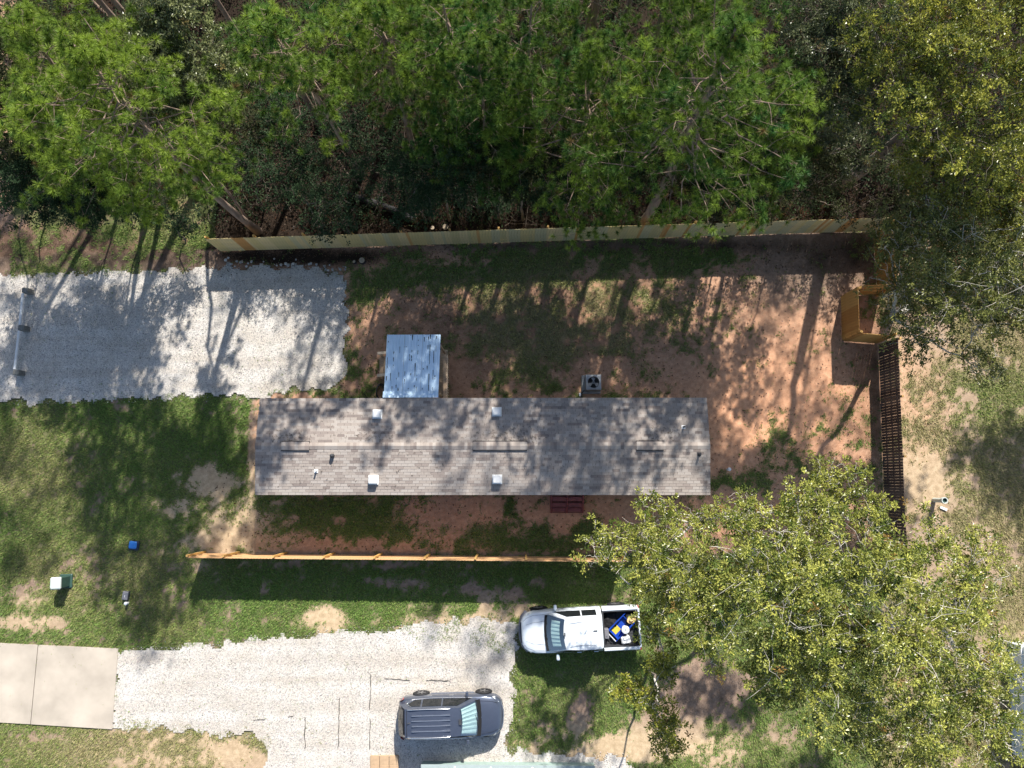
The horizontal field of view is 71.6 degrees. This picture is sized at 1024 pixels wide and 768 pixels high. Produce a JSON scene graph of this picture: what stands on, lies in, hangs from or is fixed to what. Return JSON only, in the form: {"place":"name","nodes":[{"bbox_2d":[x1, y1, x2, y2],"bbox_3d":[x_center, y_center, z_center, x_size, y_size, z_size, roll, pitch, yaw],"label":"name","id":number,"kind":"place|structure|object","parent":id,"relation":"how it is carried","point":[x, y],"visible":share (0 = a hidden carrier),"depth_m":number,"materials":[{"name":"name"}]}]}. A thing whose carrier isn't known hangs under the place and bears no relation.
{"place":"outdoors","nodes":[
{"label":"outdoors","id":0,"kind":"place"},
{"bbox_2d":[0,643,118,728],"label":"concrete driveway","id":1,"kind":"structure","parent":0,"point":[61,695],"depth_m":33.59,"materials":[{"name":"beige concrete"}]},
{"bbox_2d":[112,614,633,767],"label":"gravel driveway","id":2,"kind":"structure","parent":0,"point":[225,698],"depth_m":33.45,"materials":[{"name":"grey gravel"}]},
{"bbox_2d":[370,755,398,767],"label":"paved path","id":3,"kind":"structure","parent":2,"relation":"on","point":[389,761],"depth_m":32.90,"materials":[{"name":"beige concrete"}]},
{"bbox_2d":[398,688,503,744],"bbox_3d":[-2.776,15.181,32.390,4.812,1.779,2.280,-2,82,0],"label":"parked suv","id":4,"kind":"object","parent":2,"relation":"on","point":[425,715],"visible":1,"depth_m":31.95,"materials":[{"name":"metal"}]},
{"bbox_2d":[421,761,594,767],"bbox_3d":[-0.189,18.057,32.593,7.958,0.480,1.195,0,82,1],"label":"home","id":5,"kind":"structure","parent":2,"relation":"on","point":[453,764],"depth_m":32.54,"materials":[{"name":"white metal"}]},
{"bbox_2d":[0,0,1023,767],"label":"ground","id":6,"kind":"structure","parent":0,"point":[764,394],"depth_m":35.02,"materials":[{"name":"soil"}]},
{"bbox_2d":[0,0,60,163],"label":"understory tree","id":7,"kind":"object","parent":6,"relation":"on","point":[8,145],"visible":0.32,"depth_m":28.36,"materials":[{"name":"green plant"}]},
{"bbox_2d":[0,141,70,232],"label":"shrub","id":8,"kind":"object","parent":6,"relation":"on","point":[44,214],"visible":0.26,"depth_m":32.55,"materials":[{"name":"green plant"}]},
{"bbox_2d":[50,574,72,589],"bbox_3d":[-21.523,9.455,33.858,0.620,0.880,0.660,-3,82,0],"label":"transformer box","id":9,"kind":"object","parent":6,"relation":"on","point":[63,581],"visible":1,"depth_m":33.66,"materials":[{"name":"green metal"}]},
{"bbox_2d":[0,126,134,233],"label":"understory tree","id":10,"kind":"object","parent":6,"relation":"on","point":[25,163],"visible":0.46,"depth_m":29.83,"materials":[{"name":"green plant"}]},
{"bbox_2d":[21,0,116,19],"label":"pine tree","id":11,"kind":"object","parent":6,"relation":"on","point":[105,7],"visible":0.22,"depth_m":33.41,"materials":[{"name":"brown plant"}]},
{"bbox_2d":[0,0,152,187],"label":"pine tree","id":12,"kind":"object","parent":6,"relation":"on","point":[24,25],"visible":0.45,"depth_m":24.02,"materials":[{"name":"green plant"}]},
{"bbox_2d":[7,99,154,205],"bbox_3d":[-18.346,-9.984,32.951,7.029,8.158,4.413,-25,83,-3],"label":"understory tree","id":13,"kind":"object","parent":6,"relation":"on","point":[122,127],"visible":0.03,"depth_m":30.30,"materials":[{"name":"green plant"}]},
{"bbox_2d":[0,70,195,229],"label":"pine tree","id":14,"kind":"object","parent":6,"relation":"on","point":[76,187],"visible":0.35,"depth_m":27.91,"materials":[{"name":"green plant"}]},
{"bbox_2d":[88,0,107,18],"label":"pine tree","id":15,"kind":"object","parent":6,"relation":"on","point":[95,4],"visible":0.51,"depth_m":37.75,"materials":[{"name":"brown plant"}]},
{"bbox_2d":[50,164,160,233],"bbox_3d":[-18.962,-8.424,33.989,6.550,5.704,3.612,0,82,1],"label":"shrub","id":16,"kind":"object","parent":6,"relation":"on","point":[104,211],"visible":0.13,"depth_m":32.75,"materials":[{"name":"green plant"}]},
{"bbox_2d":[122,590,130,599],"bbox_3d":[-18.521,10.147,34.058,0.300,0.216,0.420,7,82,2],"label":"valve box","id":17,"kind":"object","parent":6,"relation":"on","point":[125,595],"visible":1,"depth_m":33.97,"materials":[{"name":"plastic"}]},
{"bbox_2d":[0,0,261,235],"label":"pine tree","id":18,"kind":"object","parent":6,"relation":"on","point":[78,50],"visible":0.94,"depth_m":22.77,"materials":[{"name":"green plant"}]},
{"bbox_2d":[128,540,139,549],"bbox_3d":[-18.331,7.824,34.406,0.500,0.180,0.440,6,82,2],"label":"meter box","id":19,"kind":"object","parent":6,"relation":"on","point":[133,545],"visible":1,"depth_m":34.34,"materials":[{"name":"blue plastic"}]},
{"bbox_2d":[113,174,208,244],"bbox_3d":[-16.649,-8.227,34.659,4.282,4.263,3.264,0,82,1],"label":"shrub","id":20,"kind":"object","parent":6,"relation":"on","point":[178,221],"visible":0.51,"depth_m":33.72,"materials":[{"name":"green plant"}]},
{"bbox_2d":[110,0,223,129],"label":"pine tree","id":21,"kind":"object","parent":6,"relation":"on","point":[117,5],"visible":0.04,"depth_m":29.11,"materials":[{"name":"brown plant"}]},
{"bbox_2d":[97,0,248,156],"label":"gum tree","id":22,"kind":"object","parent":6,"relation":"on","point":[166,14],"visible":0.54,"depth_m":24.32,"materials":[{"name":"green plant"}]},
{"bbox_2d":[0,262,352,406],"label":"gravel parking pad","id":23,"kind":"object","parent":6,"relation":"on","point":[254,274],"visible":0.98,"depth_m":35.90,"materials":[{"name":"gravel"}]},
{"bbox_2d":[13,288,33,375],"bbox_3d":[-24.599,-2.631,35.759,0.329,0.512,4.456,1,82,1],"label":"parking barrier","id":24,"kind":"object","parent":23,"relation":"on","point":[27,291],"visible":1,"depth_m":35.58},
{"bbox_2d":[182,143,247,218],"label":"pine tree","id":25,"kind":"object","parent":6,"relation":"on","point":[236,177],"visible":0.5,"depth_m":30.26,"materials":[{"name":"green plant"}]},
{"bbox_2d":[214,0,258,61],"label":"pine tree","id":26,"kind":"object","parent":6,"relation":"on","point":[223,10],"visible":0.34,"depth_m":34.28,"materials":[{"name":"brown plant"}]},
{"bbox_2d":[196,98,289,161],"bbox_3d":[-12.461,-11.789,34.675,4.533,5.085,3.056,26,83,4],"label":"shrub","id":27,"kind":"object","parent":6,"relation":"on","point":[249,123],"visible":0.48,"depth_m":32.89,"materials":[{"name":"green plant"}]},
{"bbox_2d":[217,131,285,210],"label":"shrub","id":28,"kind":"object","parent":6,"relation":"on","point":[246,164],"visible":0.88,"depth_m":32.41,"materials":[{"name":"green plant"}]},
{"bbox_2d":[232,87,319,164],"bbox_3d":[-10.792,-12.056,34.584,3.981,5.286,2.993,-28,83,-3],"label":"shrub","id":29,"kind":"object","parent":6,"relation":"on","point":[265,135],"visible":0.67,"depth_m":32.64,"materials":[{"name":"green plant"}]},
{"bbox_2d":[224,257,346,270],"bbox_3d":[-11.603,-6.152,36.282,6.337,0.118,0.594,3,82,1],"label":"edge rubble","id":30,"kind":"object","parent":6,"relation":"on","point":[280,264],"visible":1,"depth_m":36.28,"materials":[{"name":"stone"}]},
{"bbox_2d":[200,0,372,173],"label":"pine tree","id":31,"kind":"object","parent":6,"relation":"on","point":[268,25],"visible":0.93,"depth_m":24.09,"materials":[{"name":"green plant"}]},
{"bbox_2d":[250,0,323,127],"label":"pine tree","id":32,"kind":"object","parent":6,"relation":"on","point":[305,98],"visible":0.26,"depth_m":35.28,"materials":[{"name":"brown plant"}]},
{"bbox_2d":[252,140,331,213],"bbox_3d":[-10.377,-9.800,34.515,4.189,4.810,3.418,0,82,1],"label":"shrub","id":33,"kind":"object","parent":6,"relation":"on","point":[294,162],"visible":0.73,"depth_m":33.51,"materials":[{"name":"green plant"}]},
{"bbox_2d":[279,155,361,245],"bbox_3d":[-8.909,-8.468,34.371,4.121,4.687,4.073,0,82,1],"label":"shrub","id":34,"kind":"object","parent":6,"relation":"on","point":[302,191],"visible":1,"depth_m":33.04,"materials":[{"name":"green plant"}]},
{"bbox_2d":[289,95,371,179],"bbox_3d":[-8.148,-11.394,34.633,4.585,4.944,2.955,-31,83,-3],"label":"shrub","id":35,"kind":"object","parent":6,"relation":"on","point":[333,133],"visible":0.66,"depth_m":33.12,"materials":[{"name":"green plant"}]},
{"bbox_2d":[287,0,413,109],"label":"pine tree","id":36,"kind":"object","parent":6,"relation":"on","point":[334,3],"visible":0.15,"depth_m":28.34,"materials":[{"name":"green plant"}]},
{"bbox_2d":[326,118,394,196],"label":"shrub","id":37,"kind":"object","parent":6,"relation":"on","point":[360,163],"visible":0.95,"depth_m":33.07,"materials":[{"name":"green plant"}]},
{"bbox_2d":[344,191,377,208],"bbox_3d":[-7.689,-9.489,36.525,2.021,0.288,0.271,24,83,4],"label":"fallen log","id":38,"kind":"object","parent":6,"relation":"on","point":[359,197],"visible":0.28,"depth_m":36.42,"materials":[{"name":"brown wood"}]},
{"bbox_2d":[364,383,383,397],"bbox_3d":[-6.778,0.484,35.226,1.125,0.209,0.803,-24,82,-3],"label":"garden hose","id":39,"kind":"object","parent":6,"relation":"on","point":[381,384],"visible":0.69,"depth_m":35.23,"materials":[{"name":"green rubber"}]},
{"bbox_2d":[303,0,463,158],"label":"pine tree","id":40,"kind":"object","parent":6,"relation":"on","point":[373,10],"visible":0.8,"depth_m":25.32,"materials":[{"name":"green plant"}]},
{"bbox_2d":[365,130,417,215],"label":"shrub","id":41,"kind":"object","parent":6,"relation":"on","point":[388,187],"visible":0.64,"depth_m":33.05,"materials":[{"name":"green plant"}]},
{"bbox_2d":[369,198,416,222],"bbox_3d":[-6.104,-8.913,36.423,2.631,0.371,0.353,24,83,4],"label":"fallen log","id":42,"kind":"object","parent":6,"relation":"on","point":[385,205],"visible":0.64,"depth_m":36.30,"materials":[{"name":"grey wood"}]},
{"bbox_2d":[186,551,625,561],"bbox_3d":[-4.828,8.090,33.318,20.219,1.900,0.149,0,82,1],"label":"fence","id":43,"kind":"object","parent":6,"relation":"on","point":[379,556],"visible":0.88,"depth_m":33.19,"materials":[{"name":"brown wood"}]},
{"bbox_2d":[377,334,448,398],"bbox_3d":[-4.838,-0.649,33.943,3.555,3.064,2.985,0,82,1],"label":"porch","id":44,"kind":"object","parent":6,"relation":"on","point":[413,366],"visible":0.98,"depth_m":32.68,"materials":[{"name":"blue metal"}]},
{"bbox_2d":[351,0,490,131],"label":"pine tree","id":45,"kind":"object","parent":6,"relation":"on","point":[397,100],"visible":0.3,"depth_m":27.19,"materials":[{"name":"green plant"}]},
{"bbox_2d":[382,133,470,231],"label":"understory tree","id":46,"kind":"object","parent":6,"relation":"on","point":[408,169],"visible":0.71,"depth_m":31.03,"materials":[{"name":"green plant"}]},
{"bbox_2d":[401,99,466,221],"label":"pine tree","id":47,"kind":"object","parent":6,"relation":"on","point":[422,149],"visible":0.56,"depth_m":28.34,"materials":[{"name":"green plant"}]},
{"bbox_2d":[396,174,484,222],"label":"shrub","id":48,"kind":"object","parent":6,"relation":"on","point":[460,205],"visible":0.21,"depth_m":33.27,"materials":[{"name":"green plant"}]},
{"bbox_2d":[376,0,522,180],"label":"pine tree","id":49,"kind":"object","parent":6,"relation":"on","point":[457,5],"visible":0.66,"depth_m":25.18,"materials":[{"name":"green plant"}]},
{"bbox_2d":[407,87,533,214],"bbox_3d":[-1.700,-9.831,32.492,5.199,8.603,3.935,-25,83,-3],"label":"understory tree","id":50,"kind":"object","parent":6,"relation":"on","point":[453,183],"visible":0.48,"depth_m":29.56,"materials":[{"name":"green plant"}]},
{"bbox_2d":[255,398,709,494],"bbox_3d":[-1.341,2.958,33.144,20.325,3.568,4.352,0,82,1],"label":"mobile home","id":51,"kind":"object","parent":6,"relation":"on","point":[468,446],"visible":1,"depth_m":31.72,"materials":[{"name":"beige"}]},
{"bbox_2d":[423,11,555,204],"bbox_3d":[-1.103,-10.373,29.742,4.811,14.183,5.196,33,84,5],"label":"pine tree","id":52,"kind":"object","parent":6,"relation":"on","point":[479,36],"visible":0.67,"depth_m":26.05,"materials":[{"name":"green plant"}]},
{"bbox_2d":[438,111,543,223],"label":"understory tree","id":53,"kind":"object","parent":6,"relation":"on","point":[506,196],"visible":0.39,"depth_m":30.03,"materials":[{"name":"green plant"}]},
{"bbox_2d":[468,174,524,219],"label":"shrub","id":54,"kind":"object","parent":6,"relation":"on","point":[487,206],"visible":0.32,"depth_m":33.79,"materials":[{"name":"green plant"}]},
{"bbox_2d":[410,0,596,113],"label":"pine tree","id":55,"kind":"object","parent":6,"relation":"on","point":[578,7],"visible":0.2,"depth_m":28.51,"materials":[{"name":"green plant"}]},
{"bbox_2d":[0,0,1023,305],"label":"undergrowth","id":56,"kind":"object","parent":6,"relation":"on","point":[396,116],"visible":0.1,"depth_m":36.15,"materials":[{"name":"green plant"}]},
{"bbox_2d":[467,90,558,221],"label":"understory tree","id":57,"kind":"object","parent":6,"relation":"on","point":[527,177],"visible":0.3,"depth_m":29.88,"materials":[{"name":"green plant"}]},
{"bbox_2d":[451,0,595,190],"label":"pine tree","id":58,"kind":"object","parent":6,"relation":"on","point":[534,24],"visible":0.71,"depth_m":25.24,"materials":[{"name":"green plant"}]},
{"bbox_2d":[199,94,891,227],"bbox_3d":[1.990,-11.993,36.561,36.429,2.334,8.138,0,82,1],"label":"brushwood","id":59,"kind":"object","parent":6,"relation":"on","point":[487,183],"visible":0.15,"depth_m":36.39,"materials":[{"name":"plant"}]},
{"bbox_2d":[204,216,890,250],"bbox_3d":[1.759,-7.508,35.398,33.511,1.900,0.149,-2,82,1],"label":"back fence","id":60,"kind":"object","parent":6,"relation":"on","point":[401,238],"visible":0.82,"depth_m":35.38,"materials":[{"name":"brown wood"}]},
{"bbox_2d":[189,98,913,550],"bbox_3d":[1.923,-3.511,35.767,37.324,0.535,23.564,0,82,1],"label":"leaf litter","id":61,"kind":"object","parent":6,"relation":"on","point":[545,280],"visible":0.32,"depth_m":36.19,"materials":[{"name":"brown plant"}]},
{"bbox_2d":[513,130,613,219],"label":"understory tree","id":62,"kind":"object","parent":6,"relation":"on","point":[564,198],"visible":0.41,"depth_m":30.90,"materials":[{"name":"green plant"}]},
{"bbox_2d":[550,495,583,512],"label":"wooden steps","id":63,"kind":"structure","parent":6,"relation":"on","point":[566,507],"depth_m":34.10,"materials":[{"name":"red paint"}]},
{"bbox_2d":[518,602,641,660],"bbox_3d":[3.129,11.344,32.770,5.690,1.890,2.460,-3,82,0],"label":"pickup truck","id":64,"kind":"object","parent":6,"relation":"on","point":[555,629],"visible":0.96,"depth_m":32.45,"materials":[{"name":"white paint"}]},
{"bbox_2d":[604,627,608,638],"bbox_3d":[4.354,11.500,32.761,0.200,0.374,0.440,-3,82,0],"label":"tool box","id":65,"kind":"object","parent":64,"relation":"on","point":[606,630],"visible":0.91,"depth_m":32.60,"materials":[{"name":"grey plastic"}]},
{"bbox_2d":[603,612,615,626],"bbox_3d":[4.534,10.903,32.898,0.620,0.139,0.720,0,82,1],"label":"tarp","id":66,"kind":"object","parent":64,"relation":"in","point":[609,619],"visible":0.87,"depth_m":32.90,"materials":[{"name":"black fabric"}]},
{"bbox_2d":[609,613,634,641],"bbox_3d":[5.000,11.228,32.793,1.242,0.289,0.644,-44,84,-5],"label":"tool cart","id":67,"kind":"object","parent":64,"relation":"in","point":[617,632],"visible":0.92,"depth_m":32.86,"materials":[{"name":"blue plastic"}]},
{"bbox_2d":[622,625,628,633],"bbox_3d":[5.204,11.283,32.686,0.360,0.381,0.356,0,82,1],"label":"paint bucket","id":68,"kind":"object","parent":67,"relation":"in","point":[625,629],"visible":1,"depth_m":32.50,"materials":[{"name":"white plastic"}]},
{"bbox_2d":[621,634,630,644],"bbox_3d":[5.230,11.768,32.694,0.420,0.412,0.350,-10,82,-1],"label":"cooler box","id":69,"kind":"object","parent":64,"relation":"on","point":[625,639],"visible":1,"depth_m":32.55,"materials":[{"name":"white plastic"}]},
{"bbox_2d":[625,612,635,624],"bbox_3d":[5.483,10.870,32.881,0.440,0.280,0.500,-3,82,0],"label":"rope coil","id":70,"kind":"object","parent":64,"relation":"in","point":[627,615],"visible":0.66,"depth_m":32.77,"materials":[{"name":"beige fabric"}]},
{"bbox_2d":[467,11,693,251],"bbox_3d":[3.107,-9.803,29.894,8.712,13.654,7.771,-42,84,-5],"label":"pine tree","id":71,"kind":"object","parent":6,"relation":"on","point":[591,61],"visible":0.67,"depth_m":26.95,"materials":[{"name":"green plant"}]},
{"bbox_2d":[576,0,599,130],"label":"pine tree","id":72,"kind":"object","parent":6,"relation":"on","point":[593,19],"visible":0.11,"depth_m":30.05,"materials":[{"name":"brown plant"}]},
{"bbox_2d":[579,375,600,397],"bbox_3d":[3.843,0.139,34.861,1.055,0.809,1.235,0,82,1],"label":"air conditioner","id":73,"kind":"object","parent":6,"relation":"on","point":[591,384],"visible":0.98,"depth_m":34.68,"materials":[{"name":"grey metal"}]},
{"bbox_2d":[543,0,659,84],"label":"pine tree","id":74,"kind":"object","parent":6,"relation":"on","point":[590,15],"visible":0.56,"depth_m":28.64,"materials":[{"name":"green plant"}]},
{"bbox_2d":[548,75,664,223],"bbox_3d":[3.974,-9.934,32.281,5.161,8.908,4.831,0,82,1],"label":"understory tree","id":75,"kind":"object","parent":6,"relation":"on","point":[592,97],"visible":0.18,"depth_m":29.96,"materials":[{"name":"green plant"}]},
{"bbox_2d":[620,0,632,31],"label":"pine tree","id":76,"kind":"object","parent":6,"relation":"on","point":[628,4],"visible":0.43,"depth_m":36.42,"materials":[{"name":"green plant"}]},
{"bbox_2d":[606,599,699,766],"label":"young oak","id":77,"kind":"object","parent":6,"relation":"on","point":[626,687],"visible":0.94,"depth_m":26.30,"materials":[{"name":"green plant"}]},
{"bbox_2d":[612,114,694,198],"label":"understory tree","id":78,"kind":"object","parent":6,"relation":"on","point":[663,161],"visible":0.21,"depth_m":29.95,"materials":[{"name":"green plant"}]},
{"bbox_2d":[626,0,691,138],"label":"pine tree","id":79,"kind":"object","parent":6,"relation":"on","point":[660,19],"visible":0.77,"depth_m":27.11,"materials":[{"name":"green plant"}]},
{"bbox_2d":[609,0,753,197],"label":"pine tree","id":80,"kind":"object","parent":6,"relation":"on","point":[702,7],"visible":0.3,"depth_m":24.79,"materials":[{"name":"green plant"}]},
{"bbox_2d":[566,0,826,243],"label":"pine tree","id":81,"kind":"object","parent":6,"relation":"on","point":[727,42],"visible":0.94,"depth_m":23.45,"materials":[{"name":"green plant"}]},
{"bbox_2d":[661,111,763,218],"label":"understory tree","id":82,"kind":"object","parent":6,"relation":"on","point":[687,185],"visible":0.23,"depth_m":30.58,"materials":[{"name":"green plant"}]},
{"bbox_2d":[700,159,759,232],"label":"shrub","id":83,"kind":"object","parent":6,"relation":"on","point":[716,215],"visible":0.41,"depth_m":33.42,"materials":[{"name":"green plant"}]},
{"bbox_2d":[687,131,780,220],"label":"understory tree","id":84,"kind":"object","parent":6,"relation":"on","point":[738,202],"visible":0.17,"depth_m":30.14,"materials":[{"name":"green plant"}]},
{"bbox_2d":[663,0,805,137],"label":"pine tree","id":85,"kind":"object","parent":6,"relation":"on","point":[770,11],"visible":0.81,"depth_m":23.76,"materials":[{"name":"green plant"}]},
{"bbox_2d":[569,450,908,694],"bbox_3d":[8.528,5.862,27.692,11.823,13.721,7.399,-32,83,-4],"label":"oak tree","id":86,"kind":"object","parent":6,"relation":"on","point":[711,596],"visible":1,"depth_m":23.86,"materials":[{"name":"green plant"}]},
{"bbox_2d":[712,87,824,220],"bbox_3d":[10.767,-9.510,32.215,5.410,8.753,3.860,23,83,4],"label":"understory tree","id":87,"kind":"object","parent":6,"relation":"on","point":[753,146],"visible":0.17,"depth_m":29.26,"materials":[{"name":"green plant"}]},
{"bbox_2d":[695,51,843,226],"bbox_3d":[10.261,-9.749,30.074,5.593,13.076,6.301,23,83,4],"label":"pine tree","id":88,"kind":"object","parent":6,"relation":"on","point":[789,97],"visible":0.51,"depth_m":27.22,"materials":[{"name":"green plant"}]},
{"bbox_2d":[756,0,784,55],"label":"pine tree","id":89,"kind":"object","parent":6,"relation":"on","point":[770,26],"visible":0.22,"depth_m":35.59,"materials":[{"name":"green plant"}]},
{"bbox_2d":[748,183,800,225],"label":"shrub","id":90,"kind":"object","parent":6,"relation":"on","point":[783,202],"visible":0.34,"depth_m":33.23,"materials":[{"name":"green plant"}]},
{"bbox_2d":[768,100,862,213],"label":"understory tree","id":91,"kind":"object","parent":6,"relation":"on","point":[829,162],"visible":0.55,"depth_m":29.90,"materials":[{"name":"green plant"}]},
{"bbox_2d":[792,151,861,231],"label":"shrub","id":92,"kind":"object","parent":6,"relation":"on","point":[838,209],"visible":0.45,"depth_m":33.62,"materials":[{"name":"green plant"}]},
{"bbox_2d":[738,0,918,204],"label":"gum tree","id":93,"kind":"object","parent":6,"relation":"on","point":[815,24],"visible":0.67,"depth_m":25.20,"materials":[{"name":"green plant"}]},
{"bbox_2d":[768,0,957,118],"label":"pine tree","id":94,"kind":"object","parent":6,"relation":"on","point":[887,1],"visible":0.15,"depth_m":26.33,"materials":[{"name":"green plant"}]},
{"bbox_2d":[841,220,896,342],"bbox_3d":[17.483,-4.997,34.848,2.074,1.900,5.764,0,82,1],"label":"orange fence","id":95,"kind":"object","parent":6,"relation":"on","point":[851,332],"visible":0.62,"depth_m":34.72,"materials":[{"name":"brown wood"}]},
{"bbox_2d":[736,496,1023,767],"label":"oak tree","id":96,"kind":"object","parent":6,"relation":"on","point":[940,712],"visible":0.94,"depth_m":23.03,"materials":[{"name":"green plant"}]},
{"bbox_2d":[879,337,908,555],"bbox_3d":[18.137,3.015,33.728,0.187,1.900,10.306,2,82,1],"label":"brown fence","id":97,"kind":"object","parent":6,"relation":"on","point":[893,474],"visible":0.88,"depth_m":33.75,"materials":[{"name":"brown wood"}]},
{"bbox_2d":[858,129,946,225],"bbox_3d":[17.794,-9.310,33.764,3.159,5.458,4.372,-26,83,-3],"label":"shrub","id":98,"kind":"object","parent":6,"relation":"on","point":[874,210],"visible":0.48,"depth_m":32.56,"materials":[{"name":"green plant"}]},
{"bbox_2d":[812,0,1023,255],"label":"oak tree","id":99,"kind":"object","parent":6,"relation":"on","point":[923,39],"visible":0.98,"depth_m":23.80,"materials":[{"name":"green plant"}]},
{"bbox_2d":[849,0,1016,117],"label":"pine tree","id":100,"kind":"object","parent":6,"relation":"on","point":[904,61],"visible":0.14,"depth_m":33.39,"materials":[{"name":"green plant"}]},
{"bbox_2d":[854,183,1023,389],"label":"oak tree","id":101,"kind":"object","parent":6,"relation":"on","point":[932,219],"visible":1,"depth_m":26.50,"materials":[{"name":"green plant"}]},
{"bbox_2d":[932,497,947,503],"bbox_3d":[20.381,5.542,33.854,0.300,0.900,0.295,0,82,1],"label":"vent pipe","id":102,"kind":"object","parent":6,"relation":"on","point":[943,500],"visible":1,"depth_m":33.52,"materials":[{"name":"white plastic"}]},
{"bbox_2d":[1008,642,1023,758],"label":"white home","id":103,"kind":"object","parent":6,"relation":"on","point":[1019,658],"visible":0.4,"depth_m":32.41,"materials":[{"name":"white"}]},
{"bbox_2d":[0,224,1023,767],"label":"lawn grass","id":104,"kind":"structure","parent":0,"point":[236,492],"depth_m":34.49,"materials":[{"name":"green plant"}]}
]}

